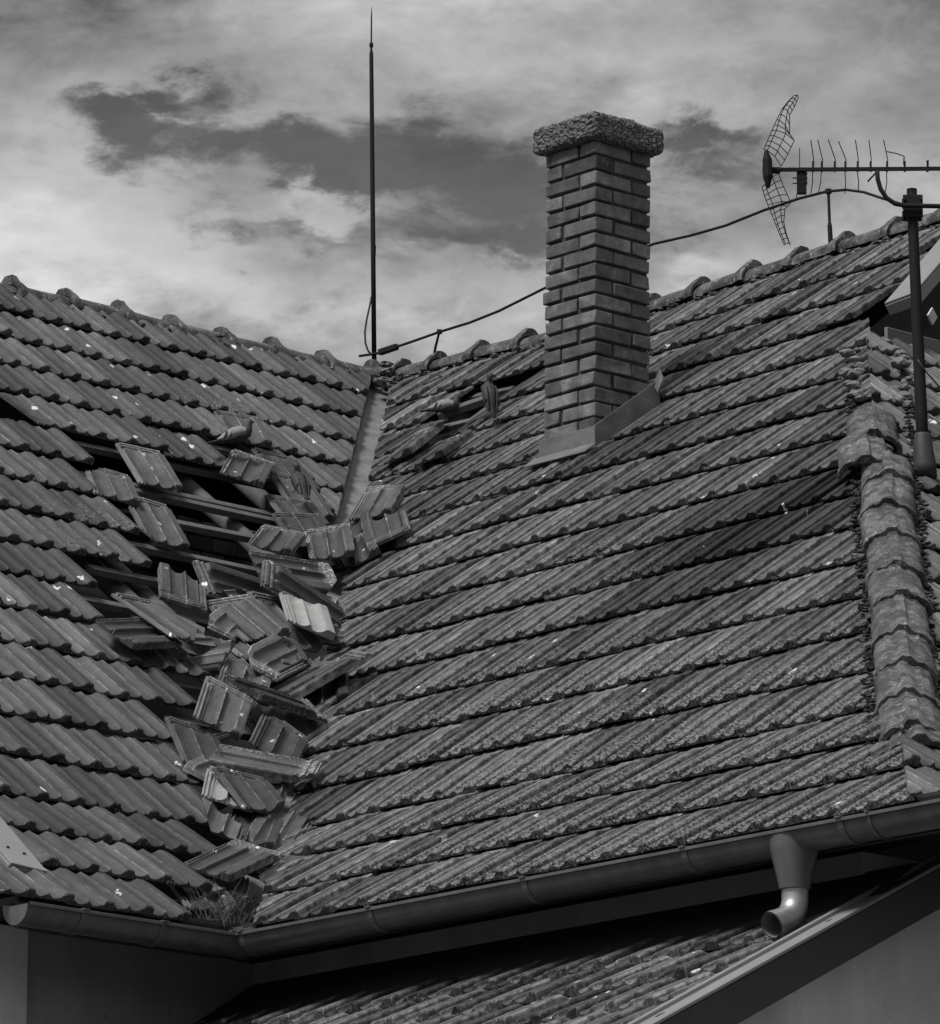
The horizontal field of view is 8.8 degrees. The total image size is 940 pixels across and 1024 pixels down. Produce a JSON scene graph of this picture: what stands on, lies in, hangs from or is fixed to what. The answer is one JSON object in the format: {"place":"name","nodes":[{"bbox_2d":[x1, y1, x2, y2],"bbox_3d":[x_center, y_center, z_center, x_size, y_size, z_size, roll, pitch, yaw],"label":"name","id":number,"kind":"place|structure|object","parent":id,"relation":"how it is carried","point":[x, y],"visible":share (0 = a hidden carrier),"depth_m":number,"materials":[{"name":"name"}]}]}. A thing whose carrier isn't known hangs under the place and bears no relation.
{"place":"outdoors","nodes":[
{"label":"outdoors","id":0,"kind":"place"},
{"bbox_2d":[0,0,939,368],"label":"sky","id":1,"kind":"structure","parent":0,"point":[205,164],"materials":[{"name":"grey"}]},
{"label":"ground","id":2,"kind":"structure","parent":0,"visible":0},
{"bbox_2d":[0,111,939,1023],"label":"house","id":3,"kind":"structure","parent":2,"relation":"on","point":[634,719],"depth_m":23.82,"materials":[{"name":"tile"}]},
{"bbox_2d":[85,468,139,506],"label":"loose tile","id":4,"kind":"object","parent":3,"relation":"on","point":[114,485],"visible":1,"depth_m":26.95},
{"bbox_2d":[95,618,182,649],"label":"loose tile","id":5,"kind":"object","parent":3,"relation":"on","point":[137,633],"visible":1,"depth_m":24.94,"materials":[{"name":"grey tile"}]},
{"bbox_2d":[111,592,195,642],"bbox_3d":[-1.276,0.432,25.210,0.208,0.038,0.420,14,14,-48],"label":"loose tile","id":6,"kind":"object","parent":5,"relation":"on","point":[165,620],"visible":1,"depth_m":25.20,"materials":[{"name":"grey tile"}]},
{"bbox_2d":[115,442,182,492],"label":"loose tile","id":7,"kind":"object","parent":3,"relation":"on","point":[149,467],"visible":1,"depth_m":27.51,"materials":[{"name":"grey tile"}]},
{"bbox_2d":[126,497,189,551],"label":"loose tile","id":8,"kind":"object","parent":3,"relation":"on","point":[156,522],"visible":1,"depth_m":26.75,"materials":[{"name":"grey ceramic"}]},
{"bbox_2d":[163,647,187,659],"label":"tile fragment","id":9,"kind":"object","parent":3,"relation":"on","point":[181,653],"visible":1,"depth_m":25.09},
{"bbox_2d":[157,562,206,612],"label":"loose tile","id":10,"kind":"object","parent":3,"relation":"on","point":[183,589],"visible":1,"depth_m":25.76,"materials":[{"name":"grey ceramic"}]},
{"bbox_2d":[176,611,204,648],"bbox_3d":[-1.169,0.485,25.525,0.201,0.038,0.188,26,27,13],"label":"tile fragment","id":11,"kind":"object","parent":3,"relation":"on","point":[194,624],"visible":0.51,"depth_m":25.58,"materials":[{"name":"grey tile"}]},
{"bbox_2d":[168,882,239,917],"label":"loose tile","id":12,"kind":"object","parent":3,"relation":"on","point":[183,895],"visible":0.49,"depth_m":22.45,"materials":[{"name":"grey tile"}]},
{"bbox_2d":[228,890,248,905],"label":"tile fragment","id":13,"kind":"object","parent":12,"relation":"on","point":[235,894],"visible":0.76,"depth_m":22.61,"materials":[{"name":"grey tile"}]},
{"bbox_2d":[192,879,225,895],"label":"tile fragment","id":14,"kind":"object","parent":3,"relation":"on","point":[214,891],"visible":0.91,"depth_m":22.49,"materials":[{"name":"grey tile"}]},
{"bbox_2d":[190,639,234,670],"bbox_3d":[-1.067,0.592,25.135,0.202,0.037,0.187,-9,26,1],"label":"tile fragment","id":15,"kind":"object","parent":3,"relation":"on","point":[214,658],"visible":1,"depth_m":25.13,"materials":[{"name":"grey tile"}]},
{"bbox_2d":[202,798,244,840],"bbox_3d":[-0.939,1.173,23.233,0.206,0.160,0.038,15,-52,3],"label":"tile fragment","id":16,"kind":"object","parent":3,"relation":"on","point":[226,826],"visible":1,"depth_m":23.23,"materials":[{"name":"grey tile"}]},
{"bbox_2d":[184,838,274,882],"bbox_3d":[-0.886,1.289,22.779,0.208,0.038,0.420,16,16,22],"label":"loose tile","id":17,"kind":"object","parent":3,"relation":"on","point":[233,860],"visible":1,"depth_m":22.75,"materials":[{"name":"grey tile"}]},
{"bbox_2d":[192,560,270,598],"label":"loose tile","id":18,"kind":"object","parent":3,"relation":"on","point":[216,580],"visible":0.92,"depth_m":26.16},
{"bbox_2d":[221,589,237,596],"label":"tile fragment","id":19,"kind":"object","parent":18,"relation":"on","point":[228,593],"visible":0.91,"depth_m":26.07,"materials":[{"name":"grey ceramic"}]},
{"bbox_2d":[220,876,248,894],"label":"tile fragment","id":20,"kind":"object","parent":3,"relation":"on","point":[234,884],"visible":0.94,"depth_m":22.73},
{"bbox_2d":[229,921,255,931],"bbox_3d":[-0.835,1.561,22.303,0.370,0.129,0.505,0,-14,0],"label":"moss bed","id":21,"kind":"object","parent":3,"relation":"on","point":[242,928],"visible":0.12,"depth_m":22.09,"materials":[{"name":"grey plant"}]},
{"bbox_2d":[172,876,284,956],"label":"grass","id":22,"kind":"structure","parent":21,"relation":"on","point":[229,917],"depth_m":22.24,"materials":[{"name":"grey plant"}]},
{"bbox_2d":[220,449,274,487],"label":"loose tile","id":23,"kind":"object","parent":3,"relation":"on","point":[239,465],"visible":1,"depth_m":28.07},
{"bbox_2d":[247,867,267,879],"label":"tile fragment","id":24,"kind":"object","parent":3,"relation":"on","point":[258,872],"visible":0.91,"depth_m":22.84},
{"bbox_2d":[208,744,321,782],"bbox_3d":[-0.804,0.981,23.962,0.420,0.038,0.208,10,22,8],"label":"loose tile","id":25,"kind":"object","parent":3,"relation":"on","point":[273,766],"visible":1,"depth_m":23.95,"materials":[{"name":"grey tile"}]},
{"bbox_2d":[164,716,229,768],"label":"loose tile","id":26,"kind":"object","parent":25,"relation":"on","point":[191,741],"visible":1,"depth_m":24.06,"materials":[{"name":"grey tile"}]},
{"bbox_2d":[206,722,230,741],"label":"tile fragment","id":27,"kind":"object","parent":26,"relation":"on","point":[223,736],"visible":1,"depth_m":24.18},
{"bbox_2d":[193,676,252,741],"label":"loose tile","id":28,"kind":"object","parent":26,"relation":"on","point":[218,701],"visible":1,"depth_m":24.36,"materials":[{"name":"grey ceramic"}]},
{"bbox_2d":[248,524,306,556],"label":"loose tile","id":29,"kind":"object","parent":3,"relation":"on","point":[278,540],"visible":1,"depth_m":27.09,"materials":[{"name":"grey ceramic"}]},
{"bbox_2d":[248,714,307,757],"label":"loose tile","id":30,"kind":"object","parent":3,"relation":"on","point":[274,735],"visible":0.95,"depth_m":24.38,"materials":[{"name":"grey tile"}]},
{"bbox_2d":[246,699,289,733],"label":"loose tile","id":31,"kind":"object","parent":30,"relation":"on","point":[258,710],"visible":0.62,"depth_m":24.73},
{"bbox_2d":[218,658,271,703],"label":"loose tile","id":32,"kind":"object","parent":31,"relation":"on","point":[233,667],"visible":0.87,"depth_m":25.08,"materials":[{"name":"grey ceramic"}]},
{"bbox_2d":[207,636,249,666],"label":"loose tile","id":33,"kind":"object","parent":32,"relation":"on","point":[231,655],"visible":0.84,"depth_m":25.36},
{"bbox_2d":[184,629,216,647],"bbox_3d":[-1.144,0.521,25.372,0.148,0.029,0.147,0,29,-34],"label":"tile fragment","id":34,"kind":"object","parent":33,"relation":"on","point":[202,639],"visible":0.42,"depth_m":25.36,"materials":[{"name":"grey tile"}]},
{"bbox_2d":[215,636,290,664],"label":"loose tile","id":35,"kind":"object","parent":33,"relation":"on","point":[241,648],"visible":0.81,"depth_m":25.43,"materials":[{"name":"grey tile"}]},
{"bbox_2d":[207,607,239,643],"bbox_3d":[-1.016,0.475,25.602,0.177,0.038,0.154,26,39,22],"label":"tile fragment","id":36,"kind":"object","parent":35,"relation":"on","point":[222,625],"visible":0.97,"depth_m":25.59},
{"bbox_2d":[206,594,289,641],"bbox_3d":[-0.945,0.438,25.715,0.208,0.038,0.420,-9,25,-27],"label":"loose tile","id":37,"kind":"object","parent":35,"relation":"on","point":[254,619],"visible":1,"depth_m":25.70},
{"bbox_2d":[251,636,308,667],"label":"loose tile","id":38,"kind":"object","parent":35,"relation":"on","point":[291,643],"visible":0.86,"depth_m":25.55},
{"bbox_2d":[223,672,328,724],"bbox_3d":[-0.780,0.743,24.697,0.420,0.038,0.208,21,12,-32],"label":"loose tile","id":39,"kind":"object","parent":31,"relation":"on","point":[303,707],"visible":1,"depth_m":24.64,"materials":[{"name":"grey ceramic"}]},
{"bbox_2d":[271,781,288,803],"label":"tile fragment","id":40,"kind":"object","parent":3,"relation":"on","point":[281,788],"visible":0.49,"depth_m":23.88,"materials":[{"name":"grey tile"}]},
{"bbox_2d":[249,810,311,853],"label":"loose tile","id":41,"kind":"object","parent":3,"relation":"on","point":[292,820],"visible":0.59,"depth_m":23.39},
{"bbox_2d":[212,766,284,813],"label":"loose tile","id":42,"kind":"object","parent":41,"relation":"on","point":[252,792],"visible":1,"depth_m":23.59,"materials":[{"name":"grey tile"}]},
{"bbox_2d":[201,766,252,813],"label":"loose tile","id":43,"kind":"object","parent":42,"relation":"on","point":[214,789],"visible":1,"depth_m":23.54,"materials":[{"name":"grey tile"}]},
{"bbox_2d":[183,757,214,780],"bbox_3d":[-1.027,1.004,23.808,0.136,0.038,0.142,24,18,23],"label":"tile fragment","id":44,"kind":"object","parent":43,"relation":"on","point":[197,767],"visible":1,"depth_m":23.78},
{"bbox_2d":[212,800,227,810],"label":"tile fragment","id":45,"kind":"object","parent":43,"relation":"on","point":[219,806],"visible":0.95,"depth_m":23.62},
{"bbox_2d":[221,808,283,849],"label":"loose tile","id":46,"kind":"object","parent":41,"relation":"on","point":[268,839],"visible":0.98,"depth_m":23.35,"materials":[{"name":"grey tile"}]},
{"bbox_2d":[259,855,306,888],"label":"loose tile","id":47,"kind":"object","parent":3,"relation":"on","point":[266,876],"visible":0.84,"depth_m":22.78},
{"bbox_2d":[246,591,324,653],"bbox_3d":[-0.769,0.465,26.041,0.208,0.038,0.420,13,25,-41],"label":"loose tile","id":48,"kind":"object","parent":3,"relation":"on","point":[309,641],"visible":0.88,"depth_m":26.02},
{"bbox_2d":[279,591,335,640],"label":"loose tile","id":49,"kind":"object","parent":48,"relation":"on","point":[310,617],"visible":1,"depth_m":25.98,"materials":[{"name":"grey tile"}]},
{"bbox_2d":[251,447,320,493],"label":"loose tile","id":50,"kind":"object","parent":3,"relation":"on","point":[282,464],"visible":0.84,"depth_m":28.52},
{"bbox_2d":[213,410,271,447],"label":"loose tile","id":51,"kind":"object","parent":50,"relation":"on","point":[259,436],"visible":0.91,"depth_m":28.77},
{"bbox_2d":[208,419,255,446],"bbox_3d":[-1.098,-0.368,28.167,0.225,0.132,0.086,3,-14,-14],"label":"pigeon","id":52,"kind":"object","parent":51,"relation":"on","point":[236,435],"visible":1,"depth_m":28.14,"materials":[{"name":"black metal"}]},
{"bbox_2d":[248,550,336,594],"bbox_3d":[-0.757,0.262,26.758,0.420,0.208,0.038,10,-53,-34],"label":"loose tile","id":53,"kind":"object","parent":3,"relation":"on","point":[320,577],"visible":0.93,"depth_m":26.78,"materials":[{"name":"grey ceramic"}]},
{"bbox_2d":[272,512,325,547],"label":"loose tile","id":54,"kind":"object","parent":3,"relation":"on","point":[301,522],"visible":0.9,"depth_m":27.65,"materials":[{"name":"grey ceramic"}]},
{"bbox_2d":[265,494,328,525],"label":"loose tile","id":55,"kind":"object","parent":54,"relation":"on","point":[277,503],"visible":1,"depth_m":27.92,"materials":[{"name":"grey tile"}]},
{"bbox_2d":[290,463,310,499],"bbox_3d":[-0.771,-0.135,27.887,0.081,0.194,0.146,7,-15,-26],"label":"pigeon","id":56,"kind":"object","parent":55,"relation":"on","point":[300,483],"visible":1,"depth_m":27.87,"materials":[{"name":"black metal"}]},
{"bbox_2d":[269,470,333,522],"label":"loose tile","id":57,"kind":"object","parent":3,"relation":"on","point":[282,483],"visible":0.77,"depth_m":28.16,"materials":[{"name":"grey tile"}]},
{"bbox_2d":[260,559,343,627],"bbox_3d":[-0.718,0.368,26.225,0.420,0.208,0.038,35,-65,-18],"label":"loose tile","id":58,"kind":"object","parent":3,"relation":"on","point":[275,581],"visible":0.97,"depth_m":26.25,"materials":[{"name":"grey ceramic"}]},
{"bbox_2d":[301,711,333,734],"bbox_3d":[-0.603,0.878,24.779,0.150,0.170,0.029,0,-37,-28],"label":"tile fragment","id":59,"kind":"object","parent":3,"relation":"on","point":[308,725],"visible":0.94,"depth_m":24.77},
{"bbox_2d":[314,656,339,661],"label":"tile fragment","id":60,"kind":"object","parent":3,"relation":"on","point":[320,659],"visible":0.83,"depth_m":25.58,"materials":[{"name":"grey ceramic"}]},
{"bbox_2d":[305,671,349,706],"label":"loose tile","id":61,"kind":"object","parent":3,"relation":"on","point":[338,687],"visible":0.38,"depth_m":25.15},
{"bbox_2d":[303,689,316,699],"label":"tile fragment","id":62,"kind":"object","parent":61,"relation":"on","point":[306,697],"visible":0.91,"depth_m":25.21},
{"bbox_2d":[317,624,343,645],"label":"tile fragment","id":63,"kind":"object","parent":3,"relation":"on","point":[339,636],"visible":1,"depth_m":26.01,"materials":[{"name":"grey tile"}]},
{"bbox_2d":[330,564,352,579],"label":"tile fragment","id":64,"kind":"object","parent":3,"relation":"on","point":[339,573],"visible":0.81,"depth_m":27.21,"materials":[{"name":"black ceramic"}]},
{"bbox_2d":[331,598,356,620],"bbox_3d":[-0.563,0.422,26.508,0.170,0.038,0.177,15,24,3],"label":"tile fragment","id":65,"kind":"object","parent":3,"relation":"on","point":[337,603],"visible":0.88,"depth_m":26.56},
{"bbox_2d":[332,532,380,568],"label":"loose tile","id":66,"kind":"object","parent":3,"relation":"on","point":[364,552],"visible":0.53,"depth_m":27.20,"materials":[{"name":"grey ceramic"}]},
{"bbox_2d":[304,523,355,560],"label":"loose tile","id":67,"kind":"object","parent":66,"relation":"on","point":[326,543],"visible":1,"depth_m":27.25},
{"bbox_2d":[361,508,411,546],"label":"loose tile","id":68,"kind":"object","parent":66,"relation":"on","point":[387,528],"visible":1,"depth_m":27.33,"materials":[{"name":"grey ceramic"}]},
{"bbox_2d":[342,508,371,536],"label":"loose tile","id":69,"kind":"object","parent":3,"relation":"on","point":[356,526],"visible":0.42,"depth_m":27.80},
{"bbox_2d":[349,484,404,520],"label":"loose tile","id":70,"kind":"object","parent":69,"relation":"on","point":[379,501],"visible":1,"depth_m":28.01,"materials":[{"name":"grey tile"}]},
{"bbox_2d":[364,7,376,359],"bbox_3d":[-0.506,-1.674,31.359,0.066,1.926,0.025,0,-14,0],"label":"lightning rod","id":71,"kind":"object","parent":3,"relation":"on","point":[372,303],"visible":1,"depth_m":31.32,"materials":[{"name":"black metal"}]},
{"bbox_2d":[378,422,444,466],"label":"loose tile","id":72,"kind":"object","parent":3,"relation":"on","point":[419,439],"visible":1,"depth_m":28.90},
{"bbox_2d":[437,396,483,419],"bbox_3d":[-0.009,-0.503,29.016,0.065,0.078,0.369,13,-18,-42],"label":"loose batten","id":73,"kind":"object","parent":72,"relation":"on","point":[469,405],"visible":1,"depth_m":29.00,"materials":[{"name":"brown wood"}]},
{"bbox_2d":[409,429,473,467],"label":"loose tile","id":74,"kind":"object","parent":3,"relation":"on","point":[448,445],"visible":1,"depth_m":28.54,"materials":[{"name":"grey tile"}]},
{"bbox_2d":[420,394,462,416],"bbox_3d":[-0.135,-0.509,29.016,0.208,0.109,0.076,2,-14,-8],"label":"pigeon","id":75,"kind":"object","parent":3,"relation":"on","point":[444,406],"visible":1,"depth_m":28.99,"materials":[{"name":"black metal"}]},
{"bbox_2d":[481,373,499,417],"bbox_3d":[0.092,-0.542,28.690,0.084,0.235,0.111,5,-14,-20],"label":"pigeon","id":76,"kind":"object","parent":3,"relation":"on","point":[490,397],"visible":1,"depth_m":28.66,"materials":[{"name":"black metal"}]},
{"bbox_2d":[359,188,897,384],"bbox_3d":[0.541,-1.023,29.618,0.540,0.611,3.850,12,-18,-41],"label":"conductor wire","id":77,"kind":"object","parent":3,"relation":"attached to","point":[395,347],"visible":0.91,"depth_m":29.58,"materials":[{"name":"black metal"}]},
{"bbox_2d":[902,188,939,490],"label":"antenna mast","id":78,"kind":"object","parent":3,"relation":"on","point":[924,462],"visible":0.98,"depth_m":24.56,"materials":[{"name":"black metal"}]},
{"bbox_2d":[762,95,939,244],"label":"tv aerial","id":79,"kind":"object","parent":78,"relation":"attached to","point":[768,170],"visible":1,"depth_m":24.69,"materials":[{"name":"black metal"}]},
{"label":"tile fragment","id":80,"kind":"object","parent":3,"relation":"on","visible":0},
{"bbox_2d":[289,650,371,697],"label":"loose tile","id":81,"kind":"object","parent":80,"relation":"on","point":[348,662],"visible":0.88,"depth_m":25.09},
{"bbox_2d":[269,661,334,693],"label":"loose tile","id":82,"kind":"object","parent":81,"relation":"on","point":[290,683],"visible":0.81,"depth_m":25.24,"materials":[{"name":"grey ceramic"}]},
{"bbox_2d":[248,634,313,681],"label":"loose tile","id":83,"kind":"object","parent":82,"relation":"on","point":[267,655],"visible":1,"depth_m":25.28,"materials":[{"name":"grey ceramic"}]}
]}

